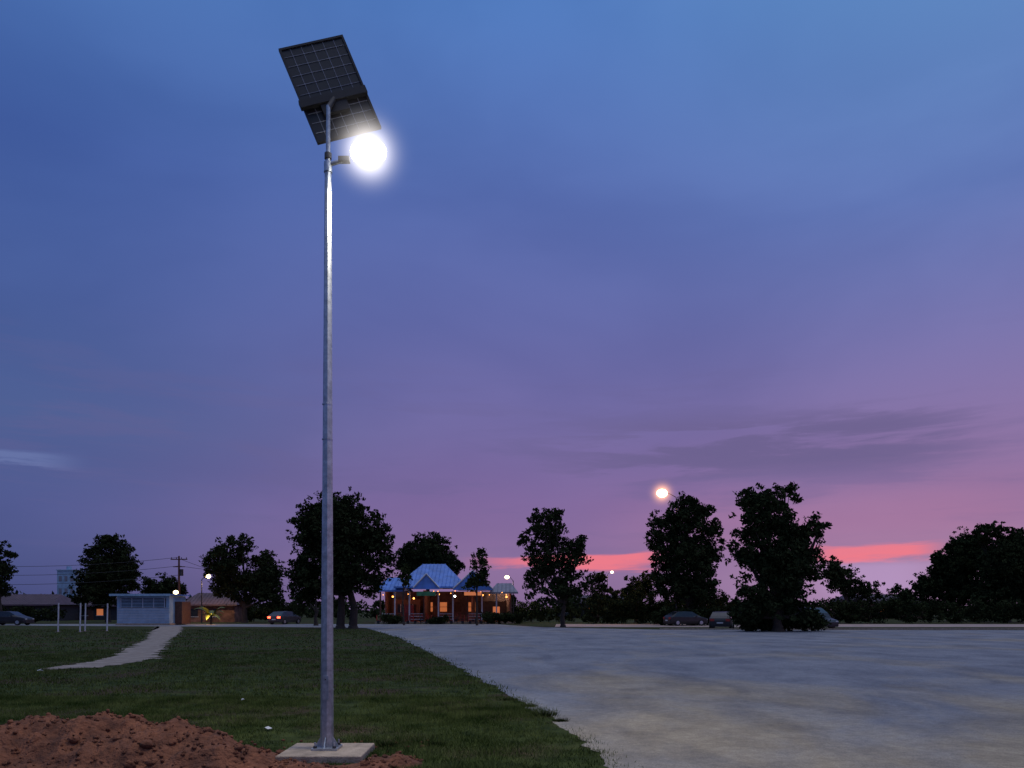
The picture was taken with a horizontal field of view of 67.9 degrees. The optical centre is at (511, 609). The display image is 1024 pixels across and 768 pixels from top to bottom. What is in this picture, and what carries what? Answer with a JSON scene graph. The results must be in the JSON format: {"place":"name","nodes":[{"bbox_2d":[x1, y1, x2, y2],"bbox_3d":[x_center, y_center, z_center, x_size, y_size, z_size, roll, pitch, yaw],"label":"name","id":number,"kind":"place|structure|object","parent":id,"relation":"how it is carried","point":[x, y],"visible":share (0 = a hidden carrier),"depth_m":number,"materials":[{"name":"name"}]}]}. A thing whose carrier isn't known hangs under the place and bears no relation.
{"place":"outdoors","nodes":[
{"label":"outdoors","id":0,"kind":"place"},
{"bbox_2d":[1,594,78,620],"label":"house","id":1,"kind":"structure","parent":0,"point":[39,601],"depth_m":113.81,"materials":[{"name":"brown brick"}]},
{"bbox_2d":[186,593,242,621],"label":"house","id":2,"kind":"structure","parent":0,"point":[232,611],"depth_m":100.00,"materials":[{"name":"brown brick"}]},
{"bbox_2d":[0,610,1023,767],"bbox_3d":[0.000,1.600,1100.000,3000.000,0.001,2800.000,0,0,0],"label":"ground","id":3,"kind":"structure","parent":0,"point":[557,729],"depth_m":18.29,"materials":[{"name":"green plant"}]},
{"bbox_2d":[0,540,18,610],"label":"tree","id":4,"kind":"object","parent":3,"relation":"on","point":[6,569],"visible":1,"depth_m":85.28,"materials":[{"name":"green plant"}]},
{"bbox_2d":[2,604,66,622],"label":"hedge","id":5,"kind":"object","parent":3,"relation":"on","point":[37,613],"visible":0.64,"depth_m":91.42,"materials":[{"name":"green plant"}]},
{"bbox_2d":[57,603,80,631],"bbox_3d":[-32.059,0.550,55.000,1.842,2.102,0.250,0,0,0],"label":"pull up bar","id":6,"kind":"object","parent":3,"relation":"on","point":[79,621],"visible":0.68,"depth_m":54.96,"materials":[{"name":"white paint"}]},
{"bbox_2d":[56,566,83,596],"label":"white building","id":7,"kind":"structure","parent":3,"relation":"on","point":[65,578],"depth_m":160.00,"materials":[{"name":"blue paint"}]},
{"bbox_2d":[84,603,107,630],"bbox_3d":[-31.200,0.550,57.000,1.900,2.102,0.250,0,0,0],"label":"pull up bar","id":8,"kind":"object","parent":3,"relation":"on","point":[85,619],"visible":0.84,"depth_m":56.96,"materials":[{"name":"white paint"}]},
{"bbox_2d":[76,596,116,619],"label":"house","id":9,"kind":"structure","parent":3,"relation":"on","point":[98,613],"depth_m":120.00,"materials":[{"name":"brown brick"}]},
{"bbox_2d":[67,532,144,621],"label":"tree","id":10,"kind":"object","parent":3,"relation":"on","point":[95,590],"visible":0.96,"depth_m":99.09,"materials":[{"name":"green plant"}]},
{"bbox_2d":[50,626,181,668],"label":"footpath","id":11,"kind":"structure","parent":3,"relation":"on","point":[145,649],"depth_m":29.16,"materials":[{"name":"grey concrete"}]},
{"bbox_2d":[10,556,287,594],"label":"utility pole","id":12,"kind":"object","parent":3,"relation":"on","point":[180,572],"visible":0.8,"depth_m":91.61,"materials":[{"name":"brown wood"}]},
{"bbox_2d":[109,594,190,624],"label":"kiosk","id":13,"kind":"object","parent":3,"relation":"on","point":[153,609],"visible":0.99,"depth_m":80.00,"materials":[{"name":"paint"}]},
{"bbox_2d":[138,572,187,594],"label":"tree","id":14,"kind":"object","parent":3,"relation":"on","point":[168,585],"visible":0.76,"depth_m":117.17,"materials":[{"name":"green plant"}]},
{"bbox_2d":[200,575,210,622],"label":"street lamp","id":15,"kind":"object","parent":3,"relation":"on","point":[201,598],"visible":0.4,"depth_m":95.93,"materials":[{"name":"metal"}]},
{"bbox_2d":[194,607,224,623],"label":"banana plant","id":16,"kind":"object","parent":3,"relation":"on","point":[211,613],"visible":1,"depth_m":83.66,"materials":[{"name":"green plant"}]},
{"bbox_2d":[0,709,428,767],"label":"soil mound","id":17,"kind":"object","parent":3,"relation":"on","point":[105,739],"visible":0.84,"depth_m":7.58,"materials":[{"name":"brown soil"}]},
{"bbox_2d":[198,533,286,622],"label":"tree","id":18,"kind":"object","parent":3,"relation":"on","point":[262,582],"visible":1,"depth_m":93.97,"materials":[{"name":"green plant"}]},
{"bbox_2d":[247,601,303,621],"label":"hedge","id":19,"kind":"object","parent":3,"relation":"on","point":[262,613],"visible":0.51,"depth_m":103.60,"materials":[{"name":"green plant"}]},
{"bbox_2d":[288,550,320,625],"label":"tree","id":20,"kind":"object","parent":3,"relation":"on","point":[302,608],"visible":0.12,"depth_m":77.86,"materials":[{"name":"green plant"}]},
{"bbox_2d":[275,34,385,762],"bbox_3d":[-1.764,-2.477,8.280,1.720,8.178,1.320,0,0,0],"label":"solar street lamp","id":21,"kind":"object","parent":3,"relation":"on","point":[334,101],"visible":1,"depth_m":8.36,"materials":[{"name":"metal"}]},
{"bbox_2d":[281,486,395,628],"bbox_3d":[-14.948,-4.495,65.413,9.990,12.390,7.493,0,0,0],"label":"tree","id":22,"kind":"object","parent":3,"relation":"on","point":[355,541],"visible":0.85,"depth_m":64.72,"materials":[{"name":"green plant"}]},
{"bbox_2d":[376,740,397,746],"bbox_3d":[-1.455,1.560,8.901,0.248,0.080,0.235,0,0,41],"label":"weed tuft","id":23,"kind":"object","parent":3,"relation":"on","point":[387,742],"visible":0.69,"depth_m":8.88,"materials":[{"name":"green plant"}]},
{"bbox_2d":[378,612,402,623],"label":"shrub","id":24,"kind":"object","parent":3,"relation":"on","point":[391,619],"visible":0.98,"depth_m":85.27,"materials":[{"name":"green plant"}]},
{"bbox_2d":[392,563,412,624],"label":"tree","id":25,"kind":"object","parent":3,"relation":"on","point":[405,569],"visible":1,"depth_m":79.84,"materials":[{"name":"green plant"}]},
{"bbox_2d":[394,531,465,590],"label":"tree","id":26,"kind":"object","parent":3,"relation":"on","point":[414,555],"visible":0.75,"depth_m":105.86,"materials":[{"name":"green plant"}]},
{"bbox_2d":[422,739,448,745],"bbox_3d":[-0.905,1.565,8.987,0.344,0.070,0.265,0,0,-10],"label":"weed tuft","id":27,"kind":"object","parent":3,"relation":"on","point":[436,742],"visible":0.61,"depth_m":8.98,"materials":[{"name":"green plant"}]},
{"bbox_2d":[376,591,499,623],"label":"furniture and signs","id":28,"kind":"object","parent":3,"relation":"on","point":[425,593],"visible":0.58,"depth_m":88.45,"materials":[{"name":"wood"}]},
{"bbox_2d":[425,614,451,623],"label":"shrub","id":29,"kind":"object","parent":3,"relation":"on","point":[438,620],"visible":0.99,"depth_m":85.21,"materials":[{"name":"green plant"}]},
{"bbox_2d":[375,590,513,623],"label":"walls","id":30,"kind":"structure","parent":3,"relation":"on","point":[460,603],"depth_m":98.84,"materials":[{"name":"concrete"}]},
{"bbox_2d":[379,564,460,591],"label":"blue roof","id":31,"kind":"structure","parent":30,"relation":"on","point":[444,576],"depth_m":91.58,"materials":[{"name":"blue metal"}]},
{"bbox_2d":[380,591,511,621],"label":"veranda posts and rail","id":32,"kind":"object","parent":30,"relation":"attached to","point":[452,616],"visible":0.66,"depth_m":90.12,"materials":[{"name":"brown wood"}]},
{"bbox_2d":[413,570,517,593],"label":"gable roofs","id":33,"kind":"structure","parent":30,"relation":"on","point":[425,581],"depth_m":88.60,"materials":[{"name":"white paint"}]},
{"bbox_2d":[461,547,491,624],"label":"tree","id":34,"kind":"object","parent":3,"relation":"on","point":[478,579],"visible":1,"depth_m":78.65,"materials":[{"name":"green plant"}]},
{"bbox_2d":[480,611,522,623],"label":"shrub","id":35,"kind":"object","parent":3,"relation":"on","point":[494,617],"visible":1,"depth_m":86.44,"materials":[{"name":"green plant"}]},
{"bbox_2d":[495,697,518,700],"bbox_3d":[-0.106,1.570,13.492,0.444,0.060,0.300,0,0,22],"label":"weed tuft","id":36,"kind":"object","parent":3,"relation":"on","point":[506,699],"visible":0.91,"depth_m":13.47,"materials":[{"name":"green plant"}]},
{"bbox_2d":[505,576,513,612],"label":"street lamp","id":37,"kind":"object","parent":3,"relation":"on","point":[506,577],"visible":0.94,"depth_m":97.94,"materials":[{"name":"metal"}]},
{"bbox_2d":[5,624,1023,767],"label":"parking lot","id":38,"kind":"structure","parent":3,"relation":"on","point":[650,698],"depth_m":15.26,"materials":[{"name":"grey concrete"}]},
{"bbox_2d":[0,611,34,624],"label":"parked car","id":39,"kind":"object","parent":38,"relation":"on","point":[16,618],"visible":0.96,"depth_m":79.20,"materials":[{"name":"paint"}]},
{"bbox_2d":[268,611,300,623],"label":"parked car","id":40,"kind":"object","parent":38,"relation":"on","point":[284,617],"visible":0.98,"depth_m":84.70,"materials":[{"name":"grey paint"}]},
{"bbox_2d":[552,717,568,721],"bbox_3d":[0.706,1.570,10.904,0.292,0.060,0.222,0,0,0],"label":"weed tuft","id":41,"kind":"object","parent":38,"relation":"on","point":[561,720],"visible":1,"depth_m":10.87,"materials":[{"name":"green plant"}]},
{"bbox_2d":[12,590,1022,619],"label":"distant trees","id":42,"kind":"object","parent":3,"relation":"on","point":[374,611],"visible":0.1,"depth_m":136.83,"materials":[{"name":"green plant"}]},
{"bbox_2d":[529,707,559,716],"bbox_3d":[0.497,1.540,11.498,0.505,0.120,0.463,0,0,0],"label":"weed tuft","id":43,"kind":"object","parent":3,"relation":"on","point":[548,714],"visible":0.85,"depth_m":11.46,"materials":[{"name":"green plant"}]},
{"bbox_2d":[512,600,590,621],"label":"hedge","id":44,"kind":"object","parent":3,"relation":"on","point":[557,610],"visible":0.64,"depth_m":99.58,"materials":[{"name":"green plant"}]},
{"bbox_2d":[516,507,594,626],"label":"tree","id":45,"kind":"object","parent":3,"relation":"on","point":[545,565],"visible":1,"depth_m":70.72,"materials":[{"name":"green plant"}]},
{"bbox_2d":[559,595,622,617],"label":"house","id":46,"kind":"structure","parent":3,"relation":"on","point":[584,605],"depth_m":150.00,"materials":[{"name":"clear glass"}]},
{"bbox_2d":[583,571,617,621],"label":"tree","id":47,"kind":"object","parent":3,"relation":"on","point":[601,586],"visible":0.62,"depth_m":99.72,"materials":[{"name":"green plant"}]},
{"bbox_2d":[608,569,656,622],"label":"tree","id":48,"kind":"object","parent":3,"relation":"on","point":[644,585],"visible":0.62,"depth_m":95.45,"materials":[{"name":"green plant"}]},
{"bbox_2d":[580,589,735,623],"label":"hedge","id":49,"kind":"object","parent":3,"relation":"on","point":[616,610],"visible":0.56,"depth_m":86.92,"materials":[{"name":"green plant"}]},
{"bbox_2d":[650,605,719,624],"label":"shrub","id":50,"kind":"object","parent":3,"relation":"on","point":[658,616],"visible":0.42,"depth_m":79.35,"materials":[{"name":"green plant"}]},
{"bbox_2d":[643,491,727,624],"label":"tree","id":51,"kind":"object","parent":3,"relation":"on","point":[684,559],"visible":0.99,"depth_m":81.22,"materials":[{"name":"green plant"}]},
{"bbox_2d":[709,612,733,627],"bbox_3d":[17.688,0.865,64.009,2.060,1.470,4.300,0,0,20],"label":"parked car","id":52,"kind":"object","parent":3,"relation":"on","point":[719,619],"visible":0.85,"depth_m":62.19,"materials":[{"name":"paint"}]},
{"bbox_2d":[724,482,832,631],"bbox_3d":[19.651,-3.904,56.131,8.165,11.208,5.351,0,0,0],"label":"tree","id":53,"kind":"object","parent":3,"relation":"on","point":[783,566],"visible":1,"depth_m":55.28,"materials":[{"name":"green plant"}]},
{"bbox_2d":[734,608,831,630],"bbox_3d":[20.219,0.720,57.490,7.451,2.020,3.143,0,0,0],"label":"shrub","id":54,"kind":"object","parent":3,"relation":"on","point":[819,620],"visible":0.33,"depth_m":56.70,"materials":[{"name":"green plant"}]},
{"bbox_2d":[801,607,838,627],"bbox_3d":[25.267,0.681,63.991,2.060,1.838,4.300,0,0,-25],"label":"parked car","id":55,"kind":"object","parent":3,"relation":"on","point":[834,622],"visible":0.17,"depth_m":62.85,"materials":[{"name":"paint"}]},
{"bbox_2d":[660,628,1023,629],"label":"kerb","id":56,"kind":"structure","parent":3,"relation":"on","point":[857,629],"depth_m":61.61,"materials":[{"name":"concrete"}]},
{"bbox_2d":[815,555,889,622],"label":"tree","id":57,"kind":"object","parent":3,"relation":"on","point":[835,573],"visible":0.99,"depth_m":91.60,"materials":[{"name":"green plant"}]},
{"bbox_2d":[833,594,925,618],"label":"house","id":58,"kind":"structure","parent":3,"relation":"on","point":[842,597],"depth_m":141.59,"materials":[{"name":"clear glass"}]},
{"bbox_2d":[816,597,1023,623],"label":"hedge","id":59,"kind":"object","parent":3,"relation":"on","point":[864,612],"visible":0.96,"depth_m":89.62,"materials":[{"name":"green plant"}]},
{"bbox_2d":[886,526,996,621],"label":"tree","id":60,"kind":"object","parent":3,"relation":"on","point":[948,574],"visible":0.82,"depth_m":103.63,"materials":[{"name":"green plant"}]},
{"bbox_2d":[961,520,1023,621],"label":"tree","id":61,"kind":"object","parent":3,"relation":"on","point":[1000,567],"visible":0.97,"depth_m":96.66,"materials":[{"name":"green plant"}]},
{"bbox_2d":[0,0,1023,609],"label":"sky","id":62,"kind":"structure","parent":0,"point":[600,257],"materials":[{"name":"blue"}]},
{"bbox_2d":[555,624,1023,626],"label":"road","id":63,"kind":"structure","parent":0,"point":[840,625],"depth_m":78.16,"materials":[{"name":"grey asphalt"}]},
{"bbox_2d":[657,489,676,609],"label":"street lamp","id":64,"kind":"object","parent":63,"relation":"on","point":[662,493],"visible":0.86,"depth_m":85.19,"materials":[{"name":"metal"}]},
{"bbox_2d":[663,611,707,625],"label":"parked car","id":65,"kind":"object","parent":63,"relation":"on","point":[677,618],"visible":1,"depth_m":76.69,"materials":[{"name":"paint"}]}
]}

